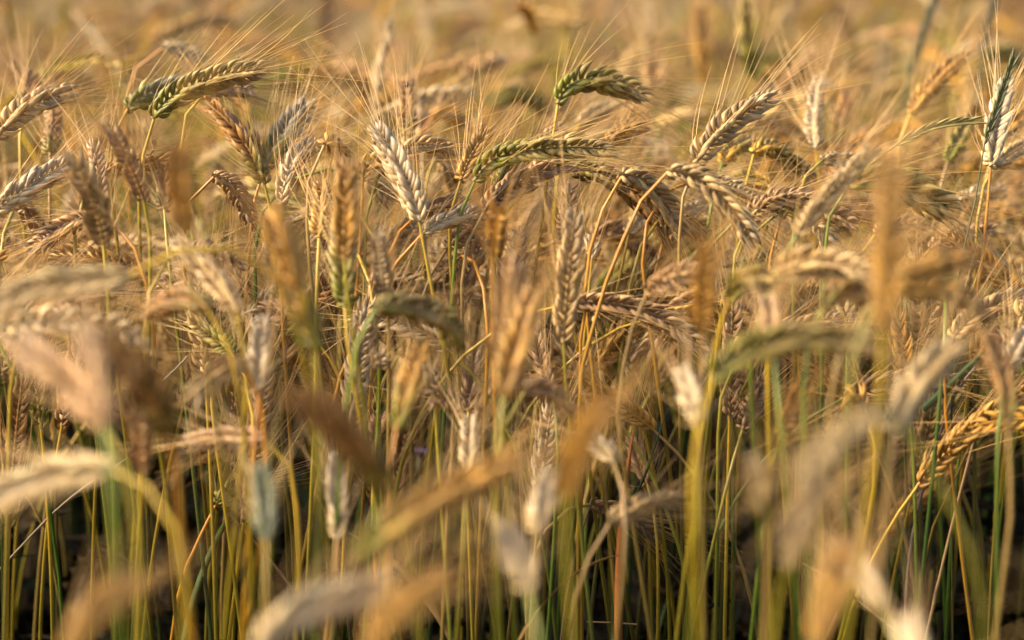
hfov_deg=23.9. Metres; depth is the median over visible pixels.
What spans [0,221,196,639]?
rye stalk
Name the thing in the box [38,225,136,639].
rye stalk
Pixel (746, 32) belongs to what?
rye stalk
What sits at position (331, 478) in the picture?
rye stalk
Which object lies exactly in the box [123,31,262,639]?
rye stalk
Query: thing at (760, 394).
rye stalk
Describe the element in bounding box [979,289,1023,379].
rye stalk
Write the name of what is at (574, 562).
dry straw
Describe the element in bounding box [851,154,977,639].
rye stalk
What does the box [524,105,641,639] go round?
rye stalk
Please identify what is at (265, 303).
rye stalk
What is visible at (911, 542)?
dry straw
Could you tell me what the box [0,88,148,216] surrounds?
rye stalk
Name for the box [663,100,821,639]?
rye stalk
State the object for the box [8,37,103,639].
rye stalk
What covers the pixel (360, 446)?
rye stalk
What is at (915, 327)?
rye stalk
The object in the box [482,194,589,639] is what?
rye stalk
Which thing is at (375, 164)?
rye stalk
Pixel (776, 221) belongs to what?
rye stalk
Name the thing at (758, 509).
rye stalk
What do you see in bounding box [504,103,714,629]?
rye stalk
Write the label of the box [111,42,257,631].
rye stalk
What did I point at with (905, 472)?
rye stalk
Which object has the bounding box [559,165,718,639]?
rye stalk
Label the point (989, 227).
rye stalk
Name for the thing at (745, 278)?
rye stalk
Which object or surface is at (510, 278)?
rye stalk
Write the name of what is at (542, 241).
rye stalk
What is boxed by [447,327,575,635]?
rye stalk
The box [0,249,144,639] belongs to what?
rye stalk
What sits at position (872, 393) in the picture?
rye stalk
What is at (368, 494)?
rye stalk
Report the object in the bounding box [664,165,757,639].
rye stalk
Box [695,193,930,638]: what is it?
rye stalk
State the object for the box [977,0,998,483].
grass stalk
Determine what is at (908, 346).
rye stalk
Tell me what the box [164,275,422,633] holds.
rye stalk
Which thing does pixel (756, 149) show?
rye stalk
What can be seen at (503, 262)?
rye stalk
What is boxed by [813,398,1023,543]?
rye stalk
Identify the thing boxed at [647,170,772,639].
rye stalk
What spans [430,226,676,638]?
rye stalk
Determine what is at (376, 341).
rye stalk
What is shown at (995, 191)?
rye stalk
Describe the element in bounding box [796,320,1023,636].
rye stalk
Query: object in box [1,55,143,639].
rye stalk
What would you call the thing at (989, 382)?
rye stalk
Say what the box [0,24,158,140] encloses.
rye stalk
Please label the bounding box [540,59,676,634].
rye stalk
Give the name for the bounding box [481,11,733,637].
rye stalk
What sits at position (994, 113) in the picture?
grass stalk
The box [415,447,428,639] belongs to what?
cornflower
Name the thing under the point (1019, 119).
rye stalk
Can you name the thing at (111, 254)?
rye stalk
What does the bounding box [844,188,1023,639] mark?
rye stalk
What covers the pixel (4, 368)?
rye stalk
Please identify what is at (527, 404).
rye stalk
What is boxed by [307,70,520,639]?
rye stalk
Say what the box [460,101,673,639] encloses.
rye stalk
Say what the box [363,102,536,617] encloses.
rye stalk
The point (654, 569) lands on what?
rye stalk
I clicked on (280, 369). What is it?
rye stalk
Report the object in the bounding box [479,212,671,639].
rye stalk
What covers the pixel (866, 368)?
rye stalk
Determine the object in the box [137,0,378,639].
rye stalk
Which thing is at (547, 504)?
rye stalk
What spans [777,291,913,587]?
rye stalk
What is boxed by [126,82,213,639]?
rye stalk
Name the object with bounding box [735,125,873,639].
rye stalk
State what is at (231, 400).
rye stalk
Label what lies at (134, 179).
rye stalk
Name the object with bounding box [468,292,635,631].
rye stalk
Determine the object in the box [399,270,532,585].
rye stalk
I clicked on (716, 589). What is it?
rye stalk
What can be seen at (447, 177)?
rye stalk
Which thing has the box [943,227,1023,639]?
rye stalk
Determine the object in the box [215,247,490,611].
rye stalk
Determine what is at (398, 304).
rye stalk
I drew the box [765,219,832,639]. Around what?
rye stalk
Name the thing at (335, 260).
rye stalk
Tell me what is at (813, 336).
rye stalk
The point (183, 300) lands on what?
rye stalk
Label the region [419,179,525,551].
rye stalk
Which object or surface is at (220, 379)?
rye stalk
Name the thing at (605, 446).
rye stalk
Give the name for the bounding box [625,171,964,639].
rye stalk
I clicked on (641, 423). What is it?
rye stalk
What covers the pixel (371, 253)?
rye stalk
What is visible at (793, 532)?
rye stalk
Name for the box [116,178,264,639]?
rye stalk
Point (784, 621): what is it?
rye stalk
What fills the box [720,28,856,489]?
rye stalk
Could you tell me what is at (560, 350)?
rye stalk
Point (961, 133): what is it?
rye stalk
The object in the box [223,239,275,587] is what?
rye stalk
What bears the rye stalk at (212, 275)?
on the ground at (137, 38)
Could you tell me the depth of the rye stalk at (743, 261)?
1.47 m
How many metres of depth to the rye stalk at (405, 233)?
1.48 m
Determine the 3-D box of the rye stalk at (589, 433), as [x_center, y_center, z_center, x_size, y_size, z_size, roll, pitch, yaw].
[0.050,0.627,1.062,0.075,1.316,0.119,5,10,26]
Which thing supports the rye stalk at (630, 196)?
on the ground at (137, 38)
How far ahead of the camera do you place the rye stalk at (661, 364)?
1.62 m
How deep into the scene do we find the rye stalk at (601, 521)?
1.47 m
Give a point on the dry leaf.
(619, 550)
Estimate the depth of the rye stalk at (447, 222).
1.44 m
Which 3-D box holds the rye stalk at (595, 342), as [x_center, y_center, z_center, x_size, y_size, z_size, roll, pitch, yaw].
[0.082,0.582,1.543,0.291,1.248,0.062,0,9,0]
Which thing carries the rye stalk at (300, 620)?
on the ground at (137, 38)
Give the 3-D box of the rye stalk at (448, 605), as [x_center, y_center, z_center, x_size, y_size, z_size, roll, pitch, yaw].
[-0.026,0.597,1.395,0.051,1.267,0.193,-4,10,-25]
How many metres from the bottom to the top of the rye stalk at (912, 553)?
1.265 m
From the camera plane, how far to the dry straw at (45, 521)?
1.49 m
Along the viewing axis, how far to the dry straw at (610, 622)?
1.46 m
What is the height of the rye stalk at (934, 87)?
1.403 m
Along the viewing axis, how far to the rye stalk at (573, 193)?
1.49 m
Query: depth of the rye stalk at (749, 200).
1.72 m
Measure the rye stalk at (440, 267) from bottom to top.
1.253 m
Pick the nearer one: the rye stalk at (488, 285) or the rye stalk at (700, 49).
the rye stalk at (488, 285)
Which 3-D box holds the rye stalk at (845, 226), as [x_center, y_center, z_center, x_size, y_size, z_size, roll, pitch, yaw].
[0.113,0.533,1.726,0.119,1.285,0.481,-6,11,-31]
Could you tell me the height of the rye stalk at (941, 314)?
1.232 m
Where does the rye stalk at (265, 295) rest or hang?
on the ground at (137, 38)
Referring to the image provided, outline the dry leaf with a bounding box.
[614,421,634,639]
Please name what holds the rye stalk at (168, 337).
on the ground at (137, 38)
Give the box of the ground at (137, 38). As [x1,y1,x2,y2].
[1,0,1023,564]
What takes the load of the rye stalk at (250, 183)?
on the ground at (137, 38)
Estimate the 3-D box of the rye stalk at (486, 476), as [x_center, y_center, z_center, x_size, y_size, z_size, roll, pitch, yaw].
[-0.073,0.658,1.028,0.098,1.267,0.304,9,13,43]
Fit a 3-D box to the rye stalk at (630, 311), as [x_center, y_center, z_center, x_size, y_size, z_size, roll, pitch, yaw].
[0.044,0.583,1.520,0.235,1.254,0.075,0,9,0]
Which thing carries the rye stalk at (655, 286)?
on the ground at (137, 38)
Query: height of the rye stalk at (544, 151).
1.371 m
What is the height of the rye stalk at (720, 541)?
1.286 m
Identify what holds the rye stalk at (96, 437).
on the ground at (137, 38)
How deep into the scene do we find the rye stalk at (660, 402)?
1.46 m
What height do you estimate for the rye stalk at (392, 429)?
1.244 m
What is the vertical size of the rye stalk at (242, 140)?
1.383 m
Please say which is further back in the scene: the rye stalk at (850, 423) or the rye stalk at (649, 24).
the rye stalk at (649, 24)
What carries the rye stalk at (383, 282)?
on the ground at (137, 38)
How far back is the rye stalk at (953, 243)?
1.51 m
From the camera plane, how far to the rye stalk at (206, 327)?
1.40 m
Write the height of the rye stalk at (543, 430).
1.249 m
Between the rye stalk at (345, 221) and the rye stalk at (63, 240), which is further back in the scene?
the rye stalk at (63, 240)
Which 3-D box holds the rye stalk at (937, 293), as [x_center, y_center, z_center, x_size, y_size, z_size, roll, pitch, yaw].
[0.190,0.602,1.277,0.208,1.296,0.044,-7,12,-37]
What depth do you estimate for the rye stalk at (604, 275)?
1.68 m
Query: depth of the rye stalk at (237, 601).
1.43 m
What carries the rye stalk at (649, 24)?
on the ground at (137, 38)
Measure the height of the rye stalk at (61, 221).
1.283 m
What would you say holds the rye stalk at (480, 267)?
on the ground at (137, 38)
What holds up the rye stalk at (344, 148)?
on the ground at (137, 38)
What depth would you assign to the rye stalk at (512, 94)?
1.98 m
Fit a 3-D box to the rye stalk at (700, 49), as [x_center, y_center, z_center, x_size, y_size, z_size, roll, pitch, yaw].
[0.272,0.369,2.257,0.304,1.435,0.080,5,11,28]
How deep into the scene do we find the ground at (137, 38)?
32.94 m
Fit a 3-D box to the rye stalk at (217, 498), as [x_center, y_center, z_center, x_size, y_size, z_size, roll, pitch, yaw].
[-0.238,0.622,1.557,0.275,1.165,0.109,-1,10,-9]
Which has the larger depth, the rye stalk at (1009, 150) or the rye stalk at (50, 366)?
the rye stalk at (1009, 150)
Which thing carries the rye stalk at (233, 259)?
on the ground at (137, 38)
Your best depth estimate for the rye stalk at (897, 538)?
1.69 m
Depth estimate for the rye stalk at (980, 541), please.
1.57 m
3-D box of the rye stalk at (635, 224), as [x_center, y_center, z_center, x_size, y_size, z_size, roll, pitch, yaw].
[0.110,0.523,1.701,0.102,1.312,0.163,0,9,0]
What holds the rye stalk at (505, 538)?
on the ground at (137, 38)
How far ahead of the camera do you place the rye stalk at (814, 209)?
1.29 m
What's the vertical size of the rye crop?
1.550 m
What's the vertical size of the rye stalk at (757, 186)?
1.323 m
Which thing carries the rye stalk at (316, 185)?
on the ground at (137, 38)
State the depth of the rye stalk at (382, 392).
1.76 m
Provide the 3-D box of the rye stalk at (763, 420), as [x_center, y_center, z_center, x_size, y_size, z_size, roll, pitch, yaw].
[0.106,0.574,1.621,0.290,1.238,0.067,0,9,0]
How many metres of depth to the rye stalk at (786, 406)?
1.29 m
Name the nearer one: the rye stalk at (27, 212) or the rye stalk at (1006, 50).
the rye stalk at (27, 212)
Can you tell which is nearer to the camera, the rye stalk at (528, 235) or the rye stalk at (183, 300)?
the rye stalk at (183, 300)
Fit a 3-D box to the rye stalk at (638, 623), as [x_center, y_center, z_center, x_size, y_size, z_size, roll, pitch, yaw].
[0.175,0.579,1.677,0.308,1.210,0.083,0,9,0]
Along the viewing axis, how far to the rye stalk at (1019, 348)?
1.30 m
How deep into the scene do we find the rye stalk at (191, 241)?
1.69 m
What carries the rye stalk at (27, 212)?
on the ground at (137, 38)
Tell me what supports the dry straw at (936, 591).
attached to the rye stalk at (993, 301)
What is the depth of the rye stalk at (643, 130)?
1.56 m
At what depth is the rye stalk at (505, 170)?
1.49 m
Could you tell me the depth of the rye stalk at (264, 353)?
1.26 m
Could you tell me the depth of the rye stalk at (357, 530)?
1.76 m
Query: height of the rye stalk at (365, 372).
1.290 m
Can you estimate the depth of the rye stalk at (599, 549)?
1.46 m
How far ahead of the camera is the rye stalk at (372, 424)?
1.45 m
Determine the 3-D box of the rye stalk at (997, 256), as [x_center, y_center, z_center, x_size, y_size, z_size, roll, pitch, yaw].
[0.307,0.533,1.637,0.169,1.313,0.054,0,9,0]
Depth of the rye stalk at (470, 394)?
1.43 m
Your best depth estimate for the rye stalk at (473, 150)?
1.48 m
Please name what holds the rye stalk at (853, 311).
on the ground at (137, 38)
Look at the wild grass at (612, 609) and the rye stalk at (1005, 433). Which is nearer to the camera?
the wild grass at (612, 609)
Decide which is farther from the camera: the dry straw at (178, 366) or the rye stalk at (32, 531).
the rye stalk at (32, 531)
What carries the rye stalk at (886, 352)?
on the ground at (137, 38)
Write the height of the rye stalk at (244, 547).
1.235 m
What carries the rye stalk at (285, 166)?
on the ground at (137, 38)
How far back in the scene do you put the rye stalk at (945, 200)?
1.44 m
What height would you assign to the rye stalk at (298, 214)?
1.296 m
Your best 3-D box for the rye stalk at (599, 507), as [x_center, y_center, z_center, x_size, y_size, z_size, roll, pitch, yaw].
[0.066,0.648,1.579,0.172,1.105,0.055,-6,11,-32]
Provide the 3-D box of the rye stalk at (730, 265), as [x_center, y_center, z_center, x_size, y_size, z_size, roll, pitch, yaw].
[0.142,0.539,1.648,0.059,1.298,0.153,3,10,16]
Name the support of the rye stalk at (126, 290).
on the ground at (137, 38)
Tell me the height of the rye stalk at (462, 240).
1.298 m
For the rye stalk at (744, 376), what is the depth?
1.56 m
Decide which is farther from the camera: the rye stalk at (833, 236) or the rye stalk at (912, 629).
the rye stalk at (833, 236)
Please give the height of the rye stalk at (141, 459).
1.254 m
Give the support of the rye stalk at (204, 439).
on the ground at (137, 38)
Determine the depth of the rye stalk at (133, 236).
1.62 m
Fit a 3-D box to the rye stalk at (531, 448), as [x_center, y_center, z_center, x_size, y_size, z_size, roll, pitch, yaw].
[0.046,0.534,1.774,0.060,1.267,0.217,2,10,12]
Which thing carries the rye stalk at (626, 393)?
on the ground at (137, 38)
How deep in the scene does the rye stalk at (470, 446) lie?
1.30 m
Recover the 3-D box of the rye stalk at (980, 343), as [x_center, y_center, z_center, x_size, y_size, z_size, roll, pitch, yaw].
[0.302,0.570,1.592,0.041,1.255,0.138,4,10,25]
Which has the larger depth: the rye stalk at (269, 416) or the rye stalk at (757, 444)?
the rye stalk at (757, 444)
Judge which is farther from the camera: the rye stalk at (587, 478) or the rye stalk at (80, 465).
the rye stalk at (587, 478)
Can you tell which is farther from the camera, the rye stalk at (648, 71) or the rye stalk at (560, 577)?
the rye stalk at (648, 71)
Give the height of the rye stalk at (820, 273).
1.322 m
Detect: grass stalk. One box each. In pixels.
[819,115,986,639]
[898,0,937,582]
[951,46,1021,639]
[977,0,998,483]
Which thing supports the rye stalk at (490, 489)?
on the ground at (137, 38)
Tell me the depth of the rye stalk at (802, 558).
1.45 m
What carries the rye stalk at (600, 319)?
on the ground at (137, 38)
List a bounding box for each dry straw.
[0,458,125,569]
[165,356,187,379]
[220,505,295,592]
[560,395,634,639]
[587,621,636,624]
[802,562,893,630]
[904,367,975,621]
[925,435,974,639]
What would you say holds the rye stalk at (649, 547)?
on the ground at (137, 38)
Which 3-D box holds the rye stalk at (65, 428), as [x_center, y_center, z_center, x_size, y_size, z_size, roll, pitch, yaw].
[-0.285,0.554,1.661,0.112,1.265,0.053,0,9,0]
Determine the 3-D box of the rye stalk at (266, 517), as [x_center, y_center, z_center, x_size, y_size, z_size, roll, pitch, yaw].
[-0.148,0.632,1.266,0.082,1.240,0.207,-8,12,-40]
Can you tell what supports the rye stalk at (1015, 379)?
on the ground at (137, 38)
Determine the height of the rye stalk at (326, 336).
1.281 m
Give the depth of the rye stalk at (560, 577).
1.53 m
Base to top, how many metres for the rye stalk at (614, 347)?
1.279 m
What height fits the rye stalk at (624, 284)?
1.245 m
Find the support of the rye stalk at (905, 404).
on the ground at (137, 38)
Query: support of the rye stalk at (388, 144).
on the ground at (137, 38)
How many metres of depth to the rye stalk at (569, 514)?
1.79 m
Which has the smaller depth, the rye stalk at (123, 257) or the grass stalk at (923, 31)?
the rye stalk at (123, 257)
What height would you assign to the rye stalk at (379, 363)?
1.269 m
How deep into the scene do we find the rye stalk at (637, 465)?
1.50 m
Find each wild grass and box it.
[610,395,673,639]
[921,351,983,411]
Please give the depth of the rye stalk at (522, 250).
1.48 m
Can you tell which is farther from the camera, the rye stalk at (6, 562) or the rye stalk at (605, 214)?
the rye stalk at (605, 214)
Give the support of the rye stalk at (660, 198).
on the ground at (137, 38)
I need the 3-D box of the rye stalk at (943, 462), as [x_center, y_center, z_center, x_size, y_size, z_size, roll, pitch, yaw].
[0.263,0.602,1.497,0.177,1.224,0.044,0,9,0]
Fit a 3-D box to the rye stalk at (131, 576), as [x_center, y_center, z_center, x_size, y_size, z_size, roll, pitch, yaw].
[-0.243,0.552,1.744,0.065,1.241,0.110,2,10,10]
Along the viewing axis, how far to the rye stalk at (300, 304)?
1.14 m
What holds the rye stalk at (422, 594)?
on the ground at (137, 38)
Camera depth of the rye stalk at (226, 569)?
1.52 m
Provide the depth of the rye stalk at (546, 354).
1.42 m
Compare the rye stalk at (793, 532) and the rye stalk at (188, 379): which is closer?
the rye stalk at (793, 532)
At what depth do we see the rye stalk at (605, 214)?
1.73 m
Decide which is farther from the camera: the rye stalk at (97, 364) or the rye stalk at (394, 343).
the rye stalk at (394, 343)
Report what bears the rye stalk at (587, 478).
on the ground at (137, 38)
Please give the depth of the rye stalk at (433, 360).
1.77 m
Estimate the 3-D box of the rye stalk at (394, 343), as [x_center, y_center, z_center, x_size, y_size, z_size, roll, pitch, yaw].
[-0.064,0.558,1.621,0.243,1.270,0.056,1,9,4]
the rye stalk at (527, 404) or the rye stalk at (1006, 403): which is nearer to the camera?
the rye stalk at (1006, 403)
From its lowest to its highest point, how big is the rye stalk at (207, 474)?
1.261 m
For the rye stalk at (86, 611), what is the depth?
0.90 m
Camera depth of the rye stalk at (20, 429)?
1.41 m
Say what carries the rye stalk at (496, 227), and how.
on the ground at (137, 38)
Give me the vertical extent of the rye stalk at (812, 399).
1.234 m
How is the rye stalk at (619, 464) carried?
on the ground at (137, 38)
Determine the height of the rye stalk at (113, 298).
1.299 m
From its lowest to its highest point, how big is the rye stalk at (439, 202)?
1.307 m
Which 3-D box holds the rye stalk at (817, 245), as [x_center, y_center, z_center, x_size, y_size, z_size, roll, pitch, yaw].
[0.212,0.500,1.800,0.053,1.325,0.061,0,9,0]
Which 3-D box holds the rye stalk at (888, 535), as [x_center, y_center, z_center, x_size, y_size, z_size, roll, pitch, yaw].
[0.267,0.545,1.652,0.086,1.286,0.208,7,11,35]
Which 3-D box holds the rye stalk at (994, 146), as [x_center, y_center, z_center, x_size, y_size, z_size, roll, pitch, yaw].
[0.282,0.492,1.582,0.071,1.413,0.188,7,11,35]
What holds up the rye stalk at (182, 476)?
on the ground at (137, 38)
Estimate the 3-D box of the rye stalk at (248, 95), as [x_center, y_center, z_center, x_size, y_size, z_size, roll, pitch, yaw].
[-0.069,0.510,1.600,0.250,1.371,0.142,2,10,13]
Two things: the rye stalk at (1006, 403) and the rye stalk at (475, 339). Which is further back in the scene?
the rye stalk at (475, 339)
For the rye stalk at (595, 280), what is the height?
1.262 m
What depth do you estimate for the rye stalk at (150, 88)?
1.52 m
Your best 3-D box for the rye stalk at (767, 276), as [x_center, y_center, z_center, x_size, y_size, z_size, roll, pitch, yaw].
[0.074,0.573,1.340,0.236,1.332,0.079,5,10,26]
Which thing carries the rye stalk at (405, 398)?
on the ground at (137, 38)
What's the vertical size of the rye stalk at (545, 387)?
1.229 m
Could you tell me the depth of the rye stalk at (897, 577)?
1.78 m
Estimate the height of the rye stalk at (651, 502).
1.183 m
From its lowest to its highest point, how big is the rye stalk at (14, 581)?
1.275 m
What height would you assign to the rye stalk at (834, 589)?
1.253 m
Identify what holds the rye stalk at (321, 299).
on the ground at (137, 38)
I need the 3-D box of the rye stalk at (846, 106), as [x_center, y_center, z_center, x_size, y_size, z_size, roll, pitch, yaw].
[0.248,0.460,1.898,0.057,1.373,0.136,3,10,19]
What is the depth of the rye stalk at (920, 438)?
1.51 m
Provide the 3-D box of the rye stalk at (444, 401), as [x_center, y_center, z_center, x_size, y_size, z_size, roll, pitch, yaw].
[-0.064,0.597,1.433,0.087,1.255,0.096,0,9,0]
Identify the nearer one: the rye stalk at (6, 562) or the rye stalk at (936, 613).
the rye stalk at (6, 562)
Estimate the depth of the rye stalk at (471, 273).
1.50 m
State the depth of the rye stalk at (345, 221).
1.28 m
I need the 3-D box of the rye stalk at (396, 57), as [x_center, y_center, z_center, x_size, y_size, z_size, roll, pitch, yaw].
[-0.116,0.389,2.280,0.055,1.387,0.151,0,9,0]
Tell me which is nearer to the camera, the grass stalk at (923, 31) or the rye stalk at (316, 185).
the rye stalk at (316, 185)
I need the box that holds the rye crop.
[0,0,1023,639]
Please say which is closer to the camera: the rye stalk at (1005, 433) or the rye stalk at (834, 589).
the rye stalk at (834, 589)
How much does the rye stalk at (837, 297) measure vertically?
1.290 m
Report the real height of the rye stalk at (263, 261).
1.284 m
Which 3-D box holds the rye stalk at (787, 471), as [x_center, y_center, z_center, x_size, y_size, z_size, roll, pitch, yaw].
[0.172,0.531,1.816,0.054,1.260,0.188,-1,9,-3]
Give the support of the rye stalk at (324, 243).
on the ground at (137, 38)
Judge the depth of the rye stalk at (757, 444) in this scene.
1.76 m
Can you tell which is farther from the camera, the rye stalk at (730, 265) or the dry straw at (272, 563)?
the rye stalk at (730, 265)
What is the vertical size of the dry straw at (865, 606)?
0.046 m
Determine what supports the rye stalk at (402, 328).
on the ground at (137, 38)
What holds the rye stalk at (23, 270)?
on the ground at (137, 38)
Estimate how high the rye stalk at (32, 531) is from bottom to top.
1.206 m
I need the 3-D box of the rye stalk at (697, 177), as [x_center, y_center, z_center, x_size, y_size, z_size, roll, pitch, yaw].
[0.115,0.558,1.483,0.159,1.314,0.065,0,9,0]
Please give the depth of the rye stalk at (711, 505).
1.69 m
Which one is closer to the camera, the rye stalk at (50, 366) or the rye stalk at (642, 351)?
the rye stalk at (50, 366)
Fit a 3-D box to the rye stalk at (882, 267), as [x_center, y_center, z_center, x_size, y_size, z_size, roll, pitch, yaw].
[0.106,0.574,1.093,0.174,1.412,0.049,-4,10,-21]
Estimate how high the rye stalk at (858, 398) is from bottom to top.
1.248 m
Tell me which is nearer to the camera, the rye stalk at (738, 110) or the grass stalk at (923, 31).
the rye stalk at (738, 110)
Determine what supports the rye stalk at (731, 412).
on the ground at (137, 38)
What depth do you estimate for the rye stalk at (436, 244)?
1.64 m
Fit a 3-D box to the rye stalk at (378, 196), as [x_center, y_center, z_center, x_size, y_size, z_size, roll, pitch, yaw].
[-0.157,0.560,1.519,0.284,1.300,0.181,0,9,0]
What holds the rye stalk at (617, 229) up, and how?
on the ground at (137, 38)
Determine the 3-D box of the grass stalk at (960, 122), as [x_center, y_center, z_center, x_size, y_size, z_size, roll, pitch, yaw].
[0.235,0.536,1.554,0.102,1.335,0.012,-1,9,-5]
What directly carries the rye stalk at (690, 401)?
on the ground at (137, 38)
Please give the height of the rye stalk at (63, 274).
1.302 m
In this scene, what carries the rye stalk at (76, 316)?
on the ground at (137, 38)
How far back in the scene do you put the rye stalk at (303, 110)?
1.52 m
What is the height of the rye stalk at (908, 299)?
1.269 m
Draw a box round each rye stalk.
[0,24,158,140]
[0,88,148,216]
[0,168,295,639]
[0,173,111,639]
[0,200,63,639]
[0,202,82,622]
[0,205,231,639]
[0,208,166,639]
[0,215,179,325]
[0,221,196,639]
[0,223,185,339]
[0,240,342,639]
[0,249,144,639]
[0,313,84,639]
[0,427,188,639]
[1,9,76,639]
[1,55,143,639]
[1,201,271,300]
[1,203,164,385]
[1,213,80,639]
[2,193,152,639]
[3,165,173,301]
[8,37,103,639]
[14,286,275,630]
[23,19,161,639]
[32,219,120,631]
[33,224,145,639]
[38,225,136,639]
[49,66,154,639]
[49,168,460,638]
[62,505,257,639]
[65,172,156,639]
[70,224,175,325]
[73,114,218,573]
[80,228,257,620]
[85,228,384,639]
[86,133,248,639]
[98,394,300,639]
[104,341,192,639]
[108,25,305,639]
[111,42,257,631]
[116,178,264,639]
[117,140,262,618]
[117,202,229,620]
[119,342,267,639]
[122,31,292,639]
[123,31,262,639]
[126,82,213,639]
[126,231,187,639]
[133,247,256,639]
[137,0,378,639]
[143,143,422,629]
[143,219,324,639]
[144,198,266,631]
[146,227,251,638]
[159,191,419,560]
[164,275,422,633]
[166,227,276,638]
[170,391,334,639]
[176,315,422,639]
[180,229,248,633]
[180,232,500,527]
[181,48,324,622]
[182,170,325,639]
[193,182,485,617]
[197,87,325,639]
[197,367,338,617]
[204,197,447,639]
[207,224,360,639]
[210,246,381,555]
[211,156,421,638]
[212,188,441,474]
[212,235,297,639]
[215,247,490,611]
[215,270,323,639]
[218,34,369,634]
[220,165,297,607]
[220,166,393,639]
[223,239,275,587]
[224,156,474,635]
[231,250,404,639]
[249,235,347,581]
[250,243,513,639]
[253,470,537,639]
[261,237,385,639]
[268,260,557,639]
[272,96,370,639]
[273,63,398,636]
[286,111,404,638]
[288,164,571,639]
[292,37,494,635]
[295,362,382,639]
[301,38,410,639]
[305,94,393,639]
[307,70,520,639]
[308,205,443,631]
[310,122,385,582]
[314,128,423,500]
[321,284,474,639]
[321,309,406,639]
[323,78,499,639]
[324,159,483,636]
[324,365,636,639]
[329,325,510,599]
[331,258,567,639]
[340,195,675,577]
[343,176,614,639]
[343,187,554,632]
[347,244,488,639]
[347,269,422,638]
[347,299,483,638]
[353,163,551,639]
[358,0,411,548]
[360,459,574,639]
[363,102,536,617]
[364,11,514,639]
[367,352,431,633]
[371,291,487,569]
[374,184,481,619]
[375,44,464,638]
[376,250,460,626]
[385,255,482,638]
[386,341,465,500]
[390,265,771,639]
[392,256,453,639]
[393,72,716,639]
[393,235,719,634]
[398,210,612,608]
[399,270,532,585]
[414,51,621,639]
[416,170,539,639]
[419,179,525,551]
[422,157,482,639]
[427,57,699,639]
[427,335,528,639]
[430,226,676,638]
[430,404,563,639]
[432,43,608,634]
[440,237,506,639]
[441,116,621,639]
[441,278,506,639]
[446,164,573,639]
[447,43,553,639]
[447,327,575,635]
[451,120,653,548]
[451,263,690,597]
[452,317,758,639]
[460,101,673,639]
[460,167,571,639]
[466,311,660,639]
[467,266,812,569]
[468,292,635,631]
[469,238,559,639]
[478,277,873,639]
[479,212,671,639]
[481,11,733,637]
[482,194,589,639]
[487,183,763,639]
[489,148,730,639]
[490,87,617,639]
[493,337,633,639]
[496,176,559,613]
[499,398,610,639]
[502,206,587,586]
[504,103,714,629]
[505,270,606,639]
[506,243,733,639]
[508,360,632,639]
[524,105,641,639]
[525,183,630,542]
[525,497,741,639]
[533,277,713,639]
[539,118,635,639]
[539,194,622,540]
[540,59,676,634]
[541,202,701,639]
[544,139,632,639]
[545,102,768,631]
[546,240,585,604]
[546,255,653,635]
[550,257,630,639]
[554,202,620,529]
[558,181,843,639]
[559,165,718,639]
[562,297,673,639]
[565,333,613,593]
[569,434,752,639]
[573,220,764,608]
[575,157,838,639]
[576,146,709,639]
[578,300,670,639]
[583,153,765,603]
[583,286,756,587]
[586,209,759,639]
[590,287,721,639]
[604,0,673,280]
[606,357,672,639]
[607,143,747,639]
[616,183,795,639]
[620,3,699,614]
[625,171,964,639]
[635,296,1000,639]
[637,253,731,639]
[641,158,828,639]
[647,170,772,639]
[660,121,841,632]
[662,0,772,600]
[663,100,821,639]
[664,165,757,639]
[666,0,773,598]
[666,220,986,639]
[674,165,874,639]
[677,16,862,638]
[681,202,946,639]
[681,205,779,639]
[681,361,798,639]
[687,119,806,625]
[689,242,986,639]
[691,304,818,639]
[692,317,1023,626]
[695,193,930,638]
[695,211,915,580]
[700,201,849,639]
[703,177,787,451]
[706,165,785,558]
[712,181,792,639]
[714,229,786,639]
[714,277,940,639]
[718,107,862,639]
[718,232,792,625]
[718,398,985,639]
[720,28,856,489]
[720,214,809,639]
[722,293,993,639]
[727,157,908,625]
[731,112,912,639]
[733,290,875,639]
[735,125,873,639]
[748,64,977,639]
[749,282,858,639]
[753,348,902,639]
[754,0,873,639]
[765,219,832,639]
[766,188,975,639]
[768,224,1023,436]
[772,428,896,639]
[773,106,1023,452]
[774,75,1023,617]
[777,261,1023,639]
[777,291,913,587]
[780,104,858,546]
[782,210,865,629]
[789,248,910,639]
[790,124,949,639]
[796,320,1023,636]
[801,235,964,639]
[803,418,926,639]
[812,129,1023,606]
[812,235,1023,634]
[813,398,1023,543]
[814,25,892,542]
[821,148,945,633]
[825,384,1023,639]
[832,276,878,618]
[842,358,1023,639]
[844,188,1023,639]
[845,16,967,639]
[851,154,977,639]
[853,216,931,608]
[855,141,1023,298]
[855,519,928,639]
[859,176,1023,639]
[864,192,949,621]
[868,145,1022,290]
[869,241,1023,639]
[880,296,988,639]
[881,317,1019,619]
[883,0,1023,605]
[883,174,1023,639]
[886,301,968,616]
[893,274,961,606]
[903,144,997,613]
[909,179,1012,587]
[918,162,1023,615]
[922,318,1007,632]
[929,57,1023,639]
[931,261,1023,639]
[935,159,1023,626]
[943,27,1023,540]
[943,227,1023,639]
[944,234,1022,639]
[948,0,1023,639]
[971,122,1023,639]
[971,260,1023,639]
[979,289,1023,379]
[987,246,1023,604]
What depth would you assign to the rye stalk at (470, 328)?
1.66 m
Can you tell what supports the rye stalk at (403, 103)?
on the ground at (137, 38)
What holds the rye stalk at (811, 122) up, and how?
on the ground at (137, 38)
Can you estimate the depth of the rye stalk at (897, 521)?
1.54 m
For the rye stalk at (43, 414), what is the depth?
1.45 m
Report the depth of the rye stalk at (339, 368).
1.68 m
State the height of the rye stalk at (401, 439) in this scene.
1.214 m

